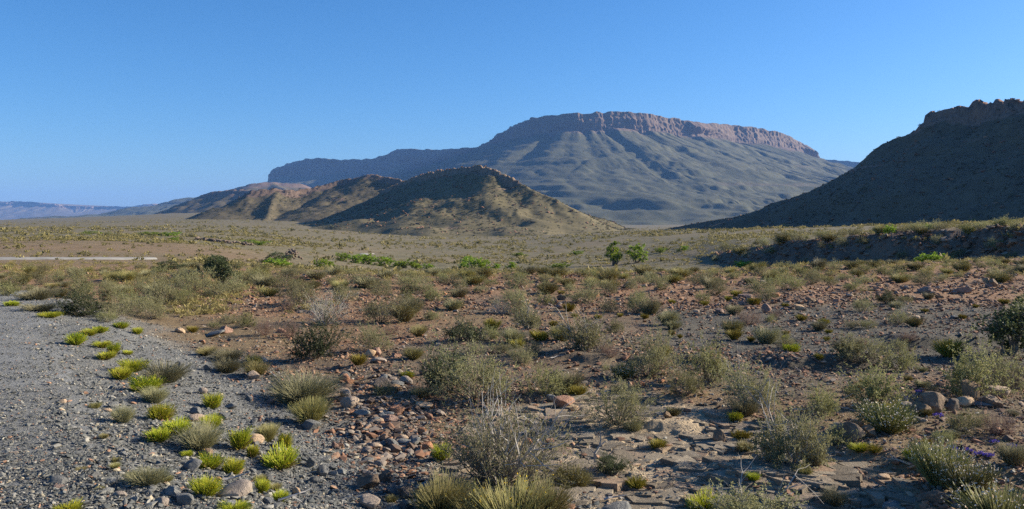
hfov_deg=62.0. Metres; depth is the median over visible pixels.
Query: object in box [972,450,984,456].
violet flower
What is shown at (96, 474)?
slate stone
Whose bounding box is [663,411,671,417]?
boulder
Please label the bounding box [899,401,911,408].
tan stone
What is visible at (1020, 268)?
pale tussock
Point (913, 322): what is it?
straw tussock
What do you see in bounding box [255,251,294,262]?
leafy bush
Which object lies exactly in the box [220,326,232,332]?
red stone
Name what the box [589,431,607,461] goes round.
dead snag
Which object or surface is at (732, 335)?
golden tussock
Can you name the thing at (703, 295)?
olive shrub
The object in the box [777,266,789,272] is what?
pale tussock
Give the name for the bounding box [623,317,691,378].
karoo shrub
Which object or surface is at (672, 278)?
straw tussock
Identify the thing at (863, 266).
olive shrub
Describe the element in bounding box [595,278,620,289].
straw tussock
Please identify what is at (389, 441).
slate stone
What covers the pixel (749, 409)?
pale tussock
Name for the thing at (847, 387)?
straw tussock
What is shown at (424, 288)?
karoo shrub
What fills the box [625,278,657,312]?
karoo shrub
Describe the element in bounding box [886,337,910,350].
karoo shrub
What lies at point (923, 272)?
olive shrub
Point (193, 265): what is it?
pale tussock
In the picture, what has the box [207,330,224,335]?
slab stone
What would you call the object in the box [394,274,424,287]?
karoo shrub
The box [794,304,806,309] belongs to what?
tan stone
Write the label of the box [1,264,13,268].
straw tussock
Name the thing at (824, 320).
golden tussock
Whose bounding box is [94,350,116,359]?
yellow green bush
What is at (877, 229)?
straw tussock
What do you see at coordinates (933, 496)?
boulder
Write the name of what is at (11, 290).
olive shrub
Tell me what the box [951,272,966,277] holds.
olive shrub
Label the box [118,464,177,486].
pale tussock
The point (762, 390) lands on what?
antler shrub
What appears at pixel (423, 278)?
karoo shrub
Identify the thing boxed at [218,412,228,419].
slate stone
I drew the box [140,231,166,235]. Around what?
green bush
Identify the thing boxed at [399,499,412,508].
slate stone
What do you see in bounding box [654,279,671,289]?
olive shrub
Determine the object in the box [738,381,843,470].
antler shrub
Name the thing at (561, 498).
straw tussock
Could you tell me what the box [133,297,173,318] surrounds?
karoo shrub
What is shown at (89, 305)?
dark shrub
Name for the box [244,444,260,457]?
yellow green bush
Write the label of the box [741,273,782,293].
karoo shrub
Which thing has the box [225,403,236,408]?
slate stone
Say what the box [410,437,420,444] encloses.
slate stone
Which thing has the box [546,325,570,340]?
straw tussock
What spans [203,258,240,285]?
leafy bush
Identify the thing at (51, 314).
yellow green bush
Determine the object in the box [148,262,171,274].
olive shrub
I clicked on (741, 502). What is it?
antler shrub
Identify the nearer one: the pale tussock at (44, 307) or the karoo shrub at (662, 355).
the karoo shrub at (662, 355)
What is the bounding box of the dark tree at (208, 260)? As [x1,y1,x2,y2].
[195,253,227,277]
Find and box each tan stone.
[56,399,66,402]
[111,491,126,496]
[154,497,168,505]
[174,328,184,332]
[186,414,204,421]
[198,387,207,393]
[217,479,251,498]
[247,370,260,378]
[248,433,264,444]
[292,487,299,493]
[340,388,351,396]
[340,396,358,407]
[359,493,380,508]
[362,469,370,475]
[364,349,375,356]
[370,357,386,362]
[370,443,382,448]
[373,460,386,466]
[374,418,383,422]
[400,376,412,383]
[415,401,432,408]
[569,406,578,410]
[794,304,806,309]
[851,418,869,426]
[877,473,889,478]
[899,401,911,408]
[916,417,927,422]
[957,396,973,406]
[985,385,1010,397]
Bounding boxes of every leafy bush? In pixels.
[148,260,188,271]
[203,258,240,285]
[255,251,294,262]
[971,294,1023,354]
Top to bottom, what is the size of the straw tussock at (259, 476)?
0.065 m
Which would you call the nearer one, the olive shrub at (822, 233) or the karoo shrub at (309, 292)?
the karoo shrub at (309, 292)
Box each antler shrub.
[507,295,543,329]
[545,305,616,351]
[682,455,823,508]
[709,337,791,414]
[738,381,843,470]
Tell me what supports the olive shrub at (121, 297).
on the ground at (676, 425)
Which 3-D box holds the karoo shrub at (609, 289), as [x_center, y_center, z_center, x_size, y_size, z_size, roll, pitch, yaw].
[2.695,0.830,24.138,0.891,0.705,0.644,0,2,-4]
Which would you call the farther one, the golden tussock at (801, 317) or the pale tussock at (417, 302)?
the pale tussock at (417, 302)
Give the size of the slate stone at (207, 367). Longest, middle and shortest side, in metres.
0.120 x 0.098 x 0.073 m
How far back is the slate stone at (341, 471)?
6.96 m
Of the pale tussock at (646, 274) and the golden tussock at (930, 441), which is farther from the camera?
the pale tussock at (646, 274)
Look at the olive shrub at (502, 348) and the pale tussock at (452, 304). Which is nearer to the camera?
the olive shrub at (502, 348)
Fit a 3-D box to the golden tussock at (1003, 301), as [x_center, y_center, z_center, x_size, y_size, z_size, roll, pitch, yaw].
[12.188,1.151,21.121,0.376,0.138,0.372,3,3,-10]
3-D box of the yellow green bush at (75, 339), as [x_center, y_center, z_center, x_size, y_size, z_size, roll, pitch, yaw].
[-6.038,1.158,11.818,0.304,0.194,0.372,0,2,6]
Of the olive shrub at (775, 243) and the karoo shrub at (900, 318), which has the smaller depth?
the karoo shrub at (900, 318)
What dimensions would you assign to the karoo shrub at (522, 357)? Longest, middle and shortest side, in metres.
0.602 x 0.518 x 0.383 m
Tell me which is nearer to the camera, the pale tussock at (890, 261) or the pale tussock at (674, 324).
the pale tussock at (674, 324)
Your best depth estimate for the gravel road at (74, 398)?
8.03 m
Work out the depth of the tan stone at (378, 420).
9.06 m
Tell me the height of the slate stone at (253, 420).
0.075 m
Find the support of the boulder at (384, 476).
on the ground at (676, 425)
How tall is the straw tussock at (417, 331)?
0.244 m
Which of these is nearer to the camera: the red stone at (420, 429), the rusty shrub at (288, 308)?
the red stone at (420, 429)
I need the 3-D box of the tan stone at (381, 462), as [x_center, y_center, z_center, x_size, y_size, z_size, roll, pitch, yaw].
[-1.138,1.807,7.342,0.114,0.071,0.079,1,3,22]
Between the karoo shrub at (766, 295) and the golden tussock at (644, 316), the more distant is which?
the karoo shrub at (766, 295)
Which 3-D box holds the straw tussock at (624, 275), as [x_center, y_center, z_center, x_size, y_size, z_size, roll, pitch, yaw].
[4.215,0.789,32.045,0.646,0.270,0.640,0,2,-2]
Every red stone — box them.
[51,484,66,488]
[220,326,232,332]
[267,398,273,403]
[331,441,338,447]
[339,373,349,381]
[345,379,353,383]
[373,347,381,354]
[380,414,397,421]
[389,404,403,413]
[390,353,401,357]
[409,395,417,399]
[417,427,425,433]
[422,441,433,449]
[553,395,574,407]
[716,308,723,312]
[738,294,751,297]
[761,303,771,312]
[917,286,930,291]
[953,286,970,293]
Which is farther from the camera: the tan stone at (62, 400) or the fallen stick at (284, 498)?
the tan stone at (62, 400)
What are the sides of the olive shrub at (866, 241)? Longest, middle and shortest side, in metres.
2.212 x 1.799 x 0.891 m
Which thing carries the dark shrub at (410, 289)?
on the ground at (676, 425)
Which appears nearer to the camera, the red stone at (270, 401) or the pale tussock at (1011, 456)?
the pale tussock at (1011, 456)
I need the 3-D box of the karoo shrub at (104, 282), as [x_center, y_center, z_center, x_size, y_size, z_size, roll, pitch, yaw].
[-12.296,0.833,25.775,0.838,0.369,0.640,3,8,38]
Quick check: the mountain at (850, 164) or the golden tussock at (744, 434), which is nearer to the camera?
the golden tussock at (744, 434)
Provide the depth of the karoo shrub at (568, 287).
25.50 m
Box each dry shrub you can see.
[292,286,368,324]
[485,297,510,313]
[895,301,921,315]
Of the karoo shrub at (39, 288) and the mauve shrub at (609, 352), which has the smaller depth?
the mauve shrub at (609, 352)
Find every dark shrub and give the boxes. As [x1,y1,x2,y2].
[48,277,111,317]
[280,305,354,360]
[399,279,420,294]
[414,333,468,394]
[438,311,485,340]
[594,450,637,475]
[874,286,899,303]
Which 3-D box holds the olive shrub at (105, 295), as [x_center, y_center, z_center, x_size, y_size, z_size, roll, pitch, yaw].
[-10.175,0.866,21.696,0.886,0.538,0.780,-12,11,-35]
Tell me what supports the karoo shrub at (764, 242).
on the ground at (676, 425)
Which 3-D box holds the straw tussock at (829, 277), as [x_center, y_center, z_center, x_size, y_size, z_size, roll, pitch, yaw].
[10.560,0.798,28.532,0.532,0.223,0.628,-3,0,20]
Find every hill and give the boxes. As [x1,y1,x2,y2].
[155,189,253,213]
[186,174,401,221]
[230,182,310,190]
[303,165,635,236]
[661,98,1023,229]
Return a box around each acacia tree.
[604,241,623,264]
[626,243,647,262]
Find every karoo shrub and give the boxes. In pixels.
[13,280,44,294]
[27,272,55,283]
[53,270,64,277]
[59,269,90,282]
[93,285,140,320]
[95,277,116,287]
[98,280,115,292]
[122,292,158,314]
[130,277,147,286]
[133,280,149,291]
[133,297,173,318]
[137,271,186,304]
[151,272,167,279]
[168,264,221,292]
[201,279,231,296]
[216,313,236,323]
[217,271,250,293]
[242,265,276,284]
[266,272,289,286]
[269,264,303,279]
[276,279,327,305]
[277,277,309,295]
[294,267,308,274]
[323,271,337,283]
[330,278,364,301]
[333,273,349,279]
[345,313,398,349]
[346,267,373,281]
[358,283,422,324]
[361,277,398,295]
[389,320,524,405]
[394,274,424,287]
[411,276,436,293]
[415,274,431,282]
[423,359,614,493]
[433,272,461,284]
[450,277,467,288]
[464,265,479,274]
[467,338,491,353]
[471,281,492,292]
[489,295,500,304]
[498,285,535,312]
[499,287,526,300]
[500,269,514,279]
[501,268,539,287]
[501,339,538,365]
[519,339,548,354]
[535,273,550,281]
[558,281,606,303]
[560,281,578,290]
[575,371,672,430]
[577,272,600,287]
[596,272,621,294]
[598,297,622,312]
[600,362,609,369]
[622,272,637,288]
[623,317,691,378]
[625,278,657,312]
[633,274,648,283]
[640,274,669,284]
[683,273,702,283]
[692,269,714,279]
[703,276,735,295]
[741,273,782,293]
[751,284,779,299]
[753,266,767,275]
[758,235,769,245]
[772,330,795,346]
[789,230,803,239]
[798,266,827,284]
[816,241,825,247]
[823,258,843,270]
[826,276,839,285]
[826,329,895,364]
[833,272,854,279]
[834,234,847,242]
[835,229,848,235]
[835,236,849,247]
[843,320,859,328]
[847,226,863,234]
[850,291,879,311]
[853,274,874,283]
[883,309,908,323]
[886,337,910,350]
[895,248,910,257]
[908,271,940,285]
[910,219,929,229]
[923,382,942,392]
[926,218,942,229]
[929,235,942,244]
[932,272,949,281]
[933,220,951,229]
[965,411,994,425]
[972,221,988,228]
[980,346,1023,391]
[983,238,1000,247]
[987,265,1003,274]
[1005,218,1023,230]
[1005,265,1018,272]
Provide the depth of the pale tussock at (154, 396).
8.45 m
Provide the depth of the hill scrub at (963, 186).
490.18 m
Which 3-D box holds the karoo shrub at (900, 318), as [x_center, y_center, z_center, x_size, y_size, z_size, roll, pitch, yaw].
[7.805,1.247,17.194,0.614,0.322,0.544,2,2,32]
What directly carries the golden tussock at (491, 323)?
on the ground at (676, 425)
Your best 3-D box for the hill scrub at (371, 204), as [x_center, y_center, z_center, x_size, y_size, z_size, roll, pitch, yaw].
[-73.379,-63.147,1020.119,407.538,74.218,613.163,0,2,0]
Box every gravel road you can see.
[0,257,156,259]
[0,290,101,508]
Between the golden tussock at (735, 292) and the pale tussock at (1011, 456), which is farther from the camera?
the golden tussock at (735, 292)
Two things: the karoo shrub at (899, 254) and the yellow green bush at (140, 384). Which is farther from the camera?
the karoo shrub at (899, 254)
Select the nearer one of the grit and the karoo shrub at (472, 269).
the grit
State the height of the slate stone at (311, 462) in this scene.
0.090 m
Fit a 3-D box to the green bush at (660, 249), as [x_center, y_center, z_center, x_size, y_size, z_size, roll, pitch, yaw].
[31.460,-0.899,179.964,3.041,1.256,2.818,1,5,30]
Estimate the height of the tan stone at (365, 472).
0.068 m
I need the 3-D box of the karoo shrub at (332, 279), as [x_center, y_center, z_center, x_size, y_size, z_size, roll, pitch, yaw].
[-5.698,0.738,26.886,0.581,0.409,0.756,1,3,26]
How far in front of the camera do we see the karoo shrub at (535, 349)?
13.05 m
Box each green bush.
[4,300,21,305]
[36,311,63,317]
[52,497,83,508]
[62,331,88,344]
[80,231,102,233]
[80,328,97,335]
[91,340,113,347]
[92,325,109,332]
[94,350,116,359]
[104,341,123,352]
[107,365,136,379]
[111,321,129,328]
[116,357,152,371]
[121,349,132,354]
[125,373,170,392]
[131,327,143,334]
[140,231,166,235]
[140,427,176,442]
[144,401,177,420]
[157,232,180,235]
[158,415,192,434]
[180,450,193,456]
[187,474,225,495]
[196,449,227,469]
[198,412,224,428]
[200,392,223,408]
[216,499,252,508]
[220,456,246,474]
[223,426,253,449]
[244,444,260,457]
[250,241,271,244]
[253,475,271,493]
[256,439,303,469]
[262,257,292,266]
[271,488,290,501]
[276,430,294,447]
[313,258,329,266]
[334,252,351,260]
[347,254,366,262]
[360,253,375,264]
[371,256,396,266]
[389,259,416,268]
[399,370,415,377]
[408,261,422,268]
[422,263,434,268]
[429,442,452,460]
[458,255,483,267]
[458,261,469,267]
[470,259,490,268]
[505,261,516,268]
[513,252,527,255]
[549,262,573,268]
[568,251,583,254]
[655,247,667,252]
[676,246,689,250]
[682,485,721,508]
[725,410,744,421]
[732,260,753,266]
[745,471,761,480]
[779,342,800,351]
[845,441,867,452]
[883,224,896,233]
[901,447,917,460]
[914,251,945,261]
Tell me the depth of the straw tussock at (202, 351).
12.91 m
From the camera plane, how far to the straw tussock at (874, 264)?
35.25 m
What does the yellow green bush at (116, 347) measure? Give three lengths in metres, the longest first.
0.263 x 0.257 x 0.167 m
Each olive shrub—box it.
[0,268,30,290]
[0,280,22,295]
[32,258,51,272]
[50,275,65,281]
[65,273,106,298]
[66,275,96,290]
[95,305,118,322]
[96,280,128,299]
[108,284,142,305]
[132,261,145,268]
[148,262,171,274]
[151,273,175,284]
[167,280,198,304]
[207,321,222,327]
[230,270,253,284]
[230,309,257,326]
[232,260,249,268]
[332,282,350,291]
[373,380,397,397]
[384,286,419,305]
[397,265,419,277]
[422,285,455,300]
[423,310,443,319]
[433,272,451,279]
[441,268,451,274]
[476,323,502,340]
[481,277,499,284]
[486,341,512,353]
[519,360,576,396]
[534,290,556,304]
[574,267,588,274]
[581,269,598,276]
[605,313,629,333]
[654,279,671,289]
[658,365,708,398]
[669,327,732,389]
[691,286,712,300]
[705,268,724,275]
[717,239,734,249]
[727,270,742,277]
[760,244,776,253]
[762,272,782,287]
[766,314,777,322]
[767,265,790,276]
[770,234,780,244]
[773,260,791,267]
[774,271,797,281]
[776,271,809,289]
[790,262,800,268]
[793,265,822,278]
[800,379,840,419]
[811,228,832,236]
[822,270,834,275]
[822,416,866,447]
[833,350,917,406]
[839,279,871,290]
[852,235,869,243]
[857,262,871,271]
[859,316,877,328]
[871,263,893,273]
[876,340,920,370]
[883,266,912,276]
[892,262,907,270]
[898,294,914,301]
[900,221,921,230]
[905,439,926,456]
[917,267,934,276]
[932,426,957,443]
[936,321,1023,398]
[941,257,957,263]
[944,407,985,435]
[951,248,967,257]
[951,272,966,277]
[974,260,986,267]
[982,255,1001,266]
[990,217,1010,224]
[995,215,1022,225]
[998,262,1013,268]
[1003,252,1018,258]
[1006,286,1023,313]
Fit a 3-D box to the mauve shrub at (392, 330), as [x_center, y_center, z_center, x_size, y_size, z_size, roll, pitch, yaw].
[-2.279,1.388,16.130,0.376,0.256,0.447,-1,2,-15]
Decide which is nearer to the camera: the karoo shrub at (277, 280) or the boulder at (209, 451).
the boulder at (209, 451)
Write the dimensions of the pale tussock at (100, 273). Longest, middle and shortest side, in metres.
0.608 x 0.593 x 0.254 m
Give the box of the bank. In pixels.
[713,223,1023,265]
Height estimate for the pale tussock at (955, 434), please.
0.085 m
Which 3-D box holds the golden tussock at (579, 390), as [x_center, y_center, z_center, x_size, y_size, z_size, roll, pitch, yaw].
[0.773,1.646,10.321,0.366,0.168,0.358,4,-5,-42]
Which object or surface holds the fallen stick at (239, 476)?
on the ground at (676, 425)
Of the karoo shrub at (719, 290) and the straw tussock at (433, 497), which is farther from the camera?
the karoo shrub at (719, 290)
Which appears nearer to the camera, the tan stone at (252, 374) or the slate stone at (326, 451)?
the slate stone at (326, 451)
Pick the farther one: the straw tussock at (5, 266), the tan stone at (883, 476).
the straw tussock at (5, 266)
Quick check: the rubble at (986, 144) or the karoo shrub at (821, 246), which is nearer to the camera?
the karoo shrub at (821, 246)
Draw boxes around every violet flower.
[933,412,943,417]
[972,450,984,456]
[985,452,994,457]
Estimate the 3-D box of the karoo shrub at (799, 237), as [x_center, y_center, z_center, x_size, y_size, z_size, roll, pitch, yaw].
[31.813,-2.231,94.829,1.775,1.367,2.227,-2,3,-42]
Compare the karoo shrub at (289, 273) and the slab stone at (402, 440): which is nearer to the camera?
the slab stone at (402, 440)
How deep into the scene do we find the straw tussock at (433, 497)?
6.07 m
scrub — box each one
[0,217,1023,272]
[0,228,1023,316]
[187,175,397,220]
[304,165,638,235]
[673,99,1023,228]
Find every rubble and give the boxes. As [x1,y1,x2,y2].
[78,257,1023,508]
[315,165,624,233]
[679,98,1023,226]
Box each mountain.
[0,201,156,219]
[19,111,852,224]
[825,159,859,167]
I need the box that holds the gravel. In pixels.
[0,295,684,508]
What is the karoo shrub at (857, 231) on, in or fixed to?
on the ground at (676, 425)
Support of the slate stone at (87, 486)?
on the ground at (676, 425)
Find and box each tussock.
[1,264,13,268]
[13,284,63,299]
[16,274,32,283]
[16,301,61,311]
[21,264,37,273]
[26,269,48,278]
[40,282,62,288]
[52,287,67,297]
[55,281,71,286]
[64,267,85,276]
[87,401,103,408]
[96,270,114,274]
[98,433,108,438]
[100,271,121,280]
[108,405,138,422]
[109,462,121,468]
[110,456,120,462]
[111,269,139,281]
[113,283,132,294]
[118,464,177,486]
[134,384,172,403]
[136,359,197,382]
[137,269,154,276]
[141,282,173,295]
[161,475,173,481]
[168,416,230,450]
[179,268,199,276]
[183,262,199,268]
[185,325,199,332]
[194,345,218,355]
[205,346,246,360]
[208,355,246,372]
[239,359,271,374]
[244,353,262,364]
[247,266,271,276]
[250,273,279,286]
[252,473,267,480]
[253,422,283,441]
[254,265,270,269]
[257,367,353,403]
[258,286,281,295]
[268,481,282,490]
[284,394,334,421]
[302,279,322,288]
[304,268,328,279]
[323,264,344,275]
[328,279,351,287]
[348,352,368,365]
[351,275,382,287]
[377,268,393,278]
[384,494,399,502]
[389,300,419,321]
[394,297,427,311]
[401,347,426,359]
[405,384,433,397]
[407,468,477,508]
[408,324,428,336]
[423,267,443,275]
[441,297,465,309]
[449,286,471,296]
[457,269,476,277]
[462,273,488,284]
[474,266,493,276]
[482,317,501,329]
[498,326,527,342]
[506,338,525,347]
[511,475,581,508]
[515,266,539,274]
[528,330,551,340]
[533,280,560,293]
[535,266,549,273]
[540,266,568,276]
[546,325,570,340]
[548,321,556,325]
[548,461,596,488]
[553,368,588,391]
[558,277,578,285]
[561,302,577,310]
[565,383,589,395]
[584,277,599,283]
[594,267,622,281]
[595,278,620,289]
[609,383,626,393]
[619,273,629,278]
[620,416,643,431]
[622,474,647,488]
[632,264,654,274]
[635,297,666,314]
[640,313,650,318]
[642,271,659,278]
[647,438,668,448]
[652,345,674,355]
[655,308,681,324]
[660,273,684,282]
[664,268,696,276]
[664,319,682,328]
[665,406,683,415]
[696,276,724,288]
[697,300,708,305]
[720,318,746,331]
[723,295,733,300]
[723,303,745,314]
[724,268,735,272]
[724,327,746,339]
[725,396,762,416]
[729,290,743,295]
[729,429,754,439]
[731,246,749,254]
[734,440,753,451]
[742,276,756,282]
[746,296,762,304]
[747,261,768,271]
[747,336,755,341]
[750,325,785,344]
[760,270,779,281]
[773,232,792,242]
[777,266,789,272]
[794,314,807,320]
[794,465,814,474]
[796,266,806,273]
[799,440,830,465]
[808,319,829,330]
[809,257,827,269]
[813,354,825,359]
[816,483,853,506]
[817,233,838,240]
[817,318,830,323]
[822,276,833,281]
[830,338,866,355]
[840,260,863,268]
[843,383,864,392]
[843,389,855,396]
[848,268,866,276]
[861,259,882,267]
[864,443,881,453]
[871,224,890,234]
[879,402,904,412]
[885,259,897,263]
[888,300,906,309]
[889,273,910,282]
[902,316,924,326]
[903,374,913,380]
[904,261,925,270]
[912,379,933,387]
[913,226,931,233]
[917,366,929,371]
[918,408,934,415]
[919,437,932,446]
[920,292,935,299]
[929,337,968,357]
[938,268,955,273]
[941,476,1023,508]
[946,429,961,438]
[949,261,974,271]
[957,314,967,318]
[960,224,976,233]
[983,269,1016,282]
[991,440,1023,465]
[997,258,1010,263]
[997,298,1010,303]
[1007,408,1020,416]
[1011,263,1023,272]
[1012,260,1023,264]
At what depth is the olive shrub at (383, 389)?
10.24 m
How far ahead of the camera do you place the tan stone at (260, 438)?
7.26 m
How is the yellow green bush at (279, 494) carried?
on the ground at (676, 425)
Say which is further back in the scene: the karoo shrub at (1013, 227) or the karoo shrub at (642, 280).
the karoo shrub at (1013, 227)
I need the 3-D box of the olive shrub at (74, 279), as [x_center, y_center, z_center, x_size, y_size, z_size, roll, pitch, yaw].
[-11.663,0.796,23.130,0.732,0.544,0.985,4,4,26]
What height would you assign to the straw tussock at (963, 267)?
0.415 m
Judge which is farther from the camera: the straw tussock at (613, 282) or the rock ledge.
the rock ledge
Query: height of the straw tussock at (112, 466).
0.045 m
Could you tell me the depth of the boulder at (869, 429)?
7.85 m
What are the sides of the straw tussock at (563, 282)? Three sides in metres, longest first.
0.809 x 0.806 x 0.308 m
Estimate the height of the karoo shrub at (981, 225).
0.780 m
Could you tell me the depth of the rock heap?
111.77 m
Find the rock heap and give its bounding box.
[284,248,302,258]
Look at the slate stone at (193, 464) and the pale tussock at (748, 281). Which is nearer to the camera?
the slate stone at (193, 464)
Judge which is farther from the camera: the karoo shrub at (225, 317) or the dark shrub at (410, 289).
the dark shrub at (410, 289)
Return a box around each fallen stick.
[222,471,249,480]
[278,488,310,501]
[604,494,624,500]
[792,393,852,409]
[882,453,910,464]
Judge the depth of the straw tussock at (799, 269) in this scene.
33.07 m
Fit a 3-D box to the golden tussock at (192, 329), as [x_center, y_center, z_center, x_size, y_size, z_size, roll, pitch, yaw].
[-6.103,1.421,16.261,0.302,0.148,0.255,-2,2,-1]
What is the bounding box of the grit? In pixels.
[123,292,1023,508]
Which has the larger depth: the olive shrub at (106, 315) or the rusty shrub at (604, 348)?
the olive shrub at (106, 315)
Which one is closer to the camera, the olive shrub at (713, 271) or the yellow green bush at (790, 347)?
the yellow green bush at (790, 347)
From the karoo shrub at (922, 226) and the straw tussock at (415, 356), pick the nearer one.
the straw tussock at (415, 356)
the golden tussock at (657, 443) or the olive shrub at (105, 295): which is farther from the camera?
the olive shrub at (105, 295)
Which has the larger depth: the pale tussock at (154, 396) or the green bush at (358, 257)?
the green bush at (358, 257)
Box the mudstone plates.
[420,383,918,508]
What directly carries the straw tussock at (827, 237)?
on the ground at (676, 425)
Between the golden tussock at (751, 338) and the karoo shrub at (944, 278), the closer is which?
the golden tussock at (751, 338)
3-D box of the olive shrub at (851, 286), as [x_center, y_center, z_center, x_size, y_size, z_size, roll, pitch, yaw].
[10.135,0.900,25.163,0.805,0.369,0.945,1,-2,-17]
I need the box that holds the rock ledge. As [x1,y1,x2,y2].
[194,236,253,245]
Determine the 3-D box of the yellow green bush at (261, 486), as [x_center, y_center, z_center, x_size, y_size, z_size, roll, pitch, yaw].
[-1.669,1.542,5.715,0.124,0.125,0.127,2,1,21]
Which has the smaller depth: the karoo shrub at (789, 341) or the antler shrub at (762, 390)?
the antler shrub at (762, 390)
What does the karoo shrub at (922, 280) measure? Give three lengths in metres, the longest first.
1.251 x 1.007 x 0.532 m
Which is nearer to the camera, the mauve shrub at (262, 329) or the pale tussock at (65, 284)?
the mauve shrub at (262, 329)
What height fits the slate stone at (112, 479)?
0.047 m
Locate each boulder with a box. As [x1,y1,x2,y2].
[198,448,212,457]
[356,474,379,488]
[372,377,390,387]
[378,470,390,482]
[390,384,401,390]
[397,484,413,499]
[556,295,566,299]
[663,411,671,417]
[713,429,725,441]
[829,422,865,442]
[861,424,876,437]
[909,401,931,415]
[917,489,949,503]
[919,391,944,413]
[945,398,959,410]
[961,379,979,400]
[977,394,1002,406]
[989,278,998,286]
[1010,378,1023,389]
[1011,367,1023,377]
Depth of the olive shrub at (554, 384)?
10.19 m
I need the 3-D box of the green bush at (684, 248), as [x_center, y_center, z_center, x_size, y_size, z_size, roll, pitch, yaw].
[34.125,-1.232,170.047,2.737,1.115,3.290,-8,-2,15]
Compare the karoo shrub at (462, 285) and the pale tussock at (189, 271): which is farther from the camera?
the pale tussock at (189, 271)
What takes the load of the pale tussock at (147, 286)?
on the ground at (676, 425)
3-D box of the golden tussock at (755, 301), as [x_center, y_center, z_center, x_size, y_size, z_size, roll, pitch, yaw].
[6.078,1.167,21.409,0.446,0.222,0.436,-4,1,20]
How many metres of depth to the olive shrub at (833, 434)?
7.74 m
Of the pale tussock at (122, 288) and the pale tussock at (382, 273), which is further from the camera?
the pale tussock at (382, 273)
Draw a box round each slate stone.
[49,475,68,485]
[83,484,94,489]
[90,471,101,478]
[106,477,116,483]
[107,401,118,406]
[118,451,127,455]
[129,496,138,501]
[164,485,181,497]
[174,361,184,368]
[176,493,193,504]
[182,458,201,471]
[190,407,201,413]
[196,493,205,497]
[204,365,211,370]
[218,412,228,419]
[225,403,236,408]
[246,395,251,401]
[250,418,257,423]
[262,497,273,503]
[264,474,273,479]
[301,419,321,429]
[306,457,316,467]
[308,475,322,482]
[317,464,328,475]
[320,449,333,453]
[328,471,337,474]
[337,468,345,474]
[361,457,373,460]
[386,438,398,445]
[386,484,396,493]
[391,380,403,385]
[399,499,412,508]
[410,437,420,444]
[546,394,555,402]
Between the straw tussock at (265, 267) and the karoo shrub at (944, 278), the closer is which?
the karoo shrub at (944, 278)
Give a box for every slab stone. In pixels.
[104,487,114,492]
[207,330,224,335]
[220,500,235,506]
[352,409,369,415]
[398,438,410,443]
[602,501,631,508]
[882,500,899,508]
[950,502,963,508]
[971,400,992,406]
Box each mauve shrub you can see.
[249,314,279,335]
[273,314,303,337]
[384,325,399,333]
[600,343,621,358]
[734,303,765,324]
[768,308,782,316]
[851,331,869,344]
[896,328,919,341]
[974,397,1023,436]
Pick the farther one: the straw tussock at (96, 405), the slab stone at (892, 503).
the straw tussock at (96, 405)
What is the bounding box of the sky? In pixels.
[0,0,1023,206]
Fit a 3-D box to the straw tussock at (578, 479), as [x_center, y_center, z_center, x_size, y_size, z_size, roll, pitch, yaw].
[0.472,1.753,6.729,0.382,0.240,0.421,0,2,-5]
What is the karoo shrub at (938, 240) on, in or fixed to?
on the ground at (676, 425)
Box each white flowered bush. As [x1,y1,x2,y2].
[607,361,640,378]
[849,396,923,433]
[896,433,975,487]
[930,454,1003,497]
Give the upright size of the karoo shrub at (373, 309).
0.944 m
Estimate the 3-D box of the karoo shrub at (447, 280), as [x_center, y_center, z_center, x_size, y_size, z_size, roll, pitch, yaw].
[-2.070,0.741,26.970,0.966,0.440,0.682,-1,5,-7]
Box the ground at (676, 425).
[0,213,1023,508]
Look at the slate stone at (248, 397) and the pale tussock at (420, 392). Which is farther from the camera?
the pale tussock at (420, 392)
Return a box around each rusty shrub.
[278,298,295,310]
[595,339,613,352]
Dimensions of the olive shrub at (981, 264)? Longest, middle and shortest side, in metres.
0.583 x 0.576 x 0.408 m
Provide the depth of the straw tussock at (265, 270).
30.01 m
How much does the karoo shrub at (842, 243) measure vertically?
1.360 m
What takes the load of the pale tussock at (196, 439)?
on the ground at (676, 425)
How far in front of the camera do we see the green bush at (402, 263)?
135.57 m
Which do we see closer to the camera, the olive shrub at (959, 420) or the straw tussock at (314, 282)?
the olive shrub at (959, 420)
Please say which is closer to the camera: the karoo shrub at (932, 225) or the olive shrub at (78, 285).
the olive shrub at (78, 285)
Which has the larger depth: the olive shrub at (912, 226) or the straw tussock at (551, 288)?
the olive shrub at (912, 226)
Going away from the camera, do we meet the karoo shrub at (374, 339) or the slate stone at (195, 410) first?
the slate stone at (195, 410)
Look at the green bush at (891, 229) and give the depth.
78.82 m
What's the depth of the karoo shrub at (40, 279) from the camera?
26.96 m
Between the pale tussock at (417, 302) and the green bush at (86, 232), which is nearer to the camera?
the pale tussock at (417, 302)
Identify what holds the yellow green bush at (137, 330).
on the ground at (676, 425)
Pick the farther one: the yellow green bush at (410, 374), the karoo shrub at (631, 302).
the karoo shrub at (631, 302)
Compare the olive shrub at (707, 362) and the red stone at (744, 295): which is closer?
the olive shrub at (707, 362)
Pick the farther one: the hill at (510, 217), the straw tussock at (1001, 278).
the hill at (510, 217)
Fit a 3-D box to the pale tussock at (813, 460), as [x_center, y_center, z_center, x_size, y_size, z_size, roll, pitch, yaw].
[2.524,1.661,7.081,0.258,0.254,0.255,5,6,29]
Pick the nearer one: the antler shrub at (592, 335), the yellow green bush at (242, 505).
the yellow green bush at (242, 505)
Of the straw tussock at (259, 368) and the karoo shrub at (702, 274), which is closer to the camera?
the straw tussock at (259, 368)
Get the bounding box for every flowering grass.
[444,480,503,508]
[460,470,560,508]

